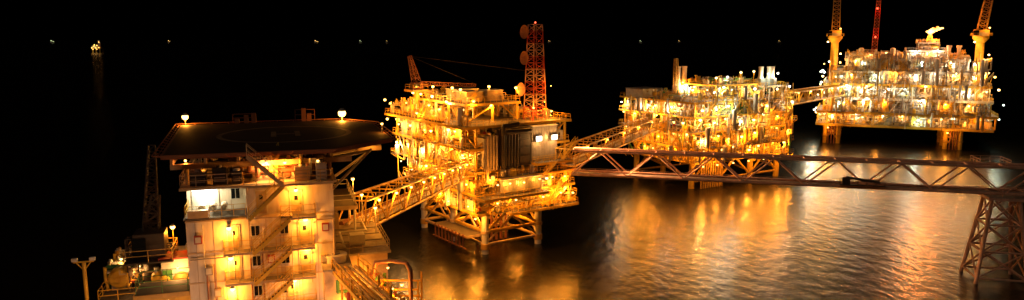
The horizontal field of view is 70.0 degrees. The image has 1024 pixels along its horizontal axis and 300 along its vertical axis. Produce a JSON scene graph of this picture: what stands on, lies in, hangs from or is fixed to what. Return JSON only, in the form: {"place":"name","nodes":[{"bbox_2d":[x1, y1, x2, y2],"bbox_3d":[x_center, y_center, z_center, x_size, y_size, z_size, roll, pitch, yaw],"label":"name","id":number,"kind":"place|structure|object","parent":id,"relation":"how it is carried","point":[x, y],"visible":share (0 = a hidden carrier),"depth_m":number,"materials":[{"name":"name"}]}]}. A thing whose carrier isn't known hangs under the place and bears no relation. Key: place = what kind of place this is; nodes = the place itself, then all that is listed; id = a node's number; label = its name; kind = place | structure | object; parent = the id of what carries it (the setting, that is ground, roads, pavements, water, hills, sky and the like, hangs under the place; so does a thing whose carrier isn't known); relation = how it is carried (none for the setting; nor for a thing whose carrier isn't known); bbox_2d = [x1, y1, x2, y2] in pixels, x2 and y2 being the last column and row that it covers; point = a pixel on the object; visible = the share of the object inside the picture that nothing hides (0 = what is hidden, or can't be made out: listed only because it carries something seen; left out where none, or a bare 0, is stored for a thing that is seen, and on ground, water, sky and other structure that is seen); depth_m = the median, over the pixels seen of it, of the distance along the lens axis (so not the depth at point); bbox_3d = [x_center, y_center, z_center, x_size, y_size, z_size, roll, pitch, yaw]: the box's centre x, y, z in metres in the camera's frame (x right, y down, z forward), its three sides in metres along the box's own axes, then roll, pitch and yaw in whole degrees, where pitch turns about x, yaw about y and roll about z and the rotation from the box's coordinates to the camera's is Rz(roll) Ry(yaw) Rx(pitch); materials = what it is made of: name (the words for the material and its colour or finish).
{"place":"outdoors","nodes":[
{"label":"outdoors","id":0,"kind":"place"},
{"bbox_2d":[97,224,190,299],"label":"barge service deck","id":1,"kind":"structure","parent":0,"point":[169,281],"depth_m":67.27,"materials":[{"name":"beige metal"}]},
{"bbox_2d":[0,40,1023,299],"bbox_3d":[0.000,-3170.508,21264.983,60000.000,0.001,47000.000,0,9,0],"label":"water","id":2,"kind":"structure","parent":0,"point":[82,126],"depth_m":242.77,"materials":[{"name":"black liquid"}]},
{"bbox_2d":[91,40,103,52],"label":"offshore drilling rig","id":3,"kind":"object","parent":2,"relation":"in","point":[96,47],"visible":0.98,"depth_m":2467.96},
{"bbox_2d":[384,22,580,254],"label":"oil production platform","id":4,"kind":"structure","parent":2,"relation":"in","point":[514,169],"depth_m":157.50,"materials":[{"name":"metal"}]},
{"bbox_2d":[555,118,656,166],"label":"pipe bridge","id":5,"kind":"structure","parent":4,"relation":"attached to","point":[616,142],"depth_m":187.44,"materials":[{"name":"metal"}]},
{"bbox_2d":[618,58,796,188],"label":"gas compression platform","id":6,"kind":"structure","parent":2,"relation":"in","point":[721,114],"depth_m":229.44,"materials":[{"name":"metal"}]},
{"bbox_2d":[813,0,1004,149],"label":"central processing platform","id":7,"kind":"structure","parent":2,"relation":"in","point":[923,68],"depth_m":304.24,"materials":[{"name":"metal"}]},
{"bbox_2d":[776,85,845,104],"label":"pipe bridge","id":8,"kind":"structure","parent":7,"relation":"attached to","point":[814,97],"depth_m":274.96,"materials":[{"name":"metal"}]},
{"bbox_2d":[959,155,1023,283],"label":"bridge support tower","id":9,"kind":"structure","parent":2,"relation":"in","point":[1013,200],"depth_m":135.94,"materials":[{"name":"brown metal"}]},
{"bbox_2d":[571,147,1005,194],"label":"pipe bridge","id":10,"kind":"structure","parent":9,"relation":"on","point":[798,181],"depth_m":144.60,"materials":[{"name":"brown metal"}]},
{"bbox_2d":[839,176,885,186],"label":"bridge maintenance cradle","id":11,"kind":"object","parent":10,"relation":"attached to","point":[845,181],"visible":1,"depth_m":139.48,"materials":[{"name":"black metal"}]},
{"bbox_2d":[998,163,1023,195],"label":"pipe bridge","id":12,"kind":"structure","parent":9,"relation":"on","point":[1013,191],"depth_m":135.85,"materials":[{"name":"brown metal"}]},
{"bbox_3d":[-31.637,33.615,62.280,42.600,10.900,64.600,-3,9,-18],"label":"barge","id":13,"kind":"object","parent":2,"relation":"on","visible":0},
{"bbox_2d":[71,257,95,299],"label":"navigation light mast","id":14,"kind":"object","parent":13,"relation":"on","point":[83,268],"visible":1,"depth_m":64.27,"materials":[{"name":"metal"}]},
{"bbox_2d":[123,145,178,294],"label":"deck crane","id":15,"kind":"object","parent":13,"relation":"on","point":[150,245],"visible":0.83,"depth_m":67.70,"materials":[{"name":"brown metal"}]},
{"bbox_2d":[179,153,336,299],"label":"walls","id":16,"kind":"structure","parent":13,"relation":"on","point":[216,223],"depth_m":63.80,"materials":[{"name":"beige metal"}]},
{"bbox_2d":[191,188,312,299],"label":"windows and doors","id":17,"kind":"structure","parent":16,"relation":"attached to","point":[208,197],"depth_m":64.25,"materials":[{"name":"yellow glass"}]},
{"bbox_2d":[179,143,333,299],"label":"balconies and stairs","id":18,"kind":"structure","parent":16,"relation":"on","point":[261,248],"depth_m":62.67,"materials":[{"name":"brown metal"}]},
{"bbox_2d":[187,142,335,299],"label":"framework","id":19,"kind":"object","parent":16,"relation":"on","point":[298,169],"visible":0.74,"depth_m":64.00,"materials":[{"name":"beige metal"}]},
{"bbox_2d":[151,108,398,189],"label":"helideck","id":20,"kind":"object","parent":16,"relation":"on","point":[331,138],"visible":0.96,"depth_m":69.40,"materials":[{"name":"black metal"}]},
{"bbox_2d":[182,108,382,291],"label":"lamps","id":21,"kind":"object","parent":20,"relation":"on","point":[342,113],"visible":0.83,"depth_m":64.41,"materials":[{"name":"white glass"}]},
{"bbox_2d":[321,177,402,299],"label":"annex deckhouse","id":22,"kind":"object","parent":13,"relation":"on","point":[367,242],"visible":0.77,"depth_m":71.23,"materials":[{"name":"metal"}]},
{"bbox_2d":[339,161,468,225],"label":"gangway bridge","id":23,"kind":"structure","parent":22,"relation":"attached to","point":[412,197],"depth_m":101.86,"materials":[{"name":"metal"}]},
{"bbox_2d":[331,254,409,299],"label":"pipe rack","id":24,"kind":"object","parent":13,"relation":"on","point":[375,289],"visible":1,"depth_m":60.35,"materials":[{"name":"metal"}]},
{"bbox_2d":[365,259,422,299],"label":"riser pipework","id":25,"kind":"object","parent":24,"relation":"attached to","point":[410,280],"visible":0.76,"depth_m":61.85,"materials":[{"name":"orange metal"}]},
{"bbox_2d":[0,0,1023,39],"label":"sky","id":26,"kind":"structure","parent":0,"point":[19,19],"materials":[{"name":"black"}]}
]}

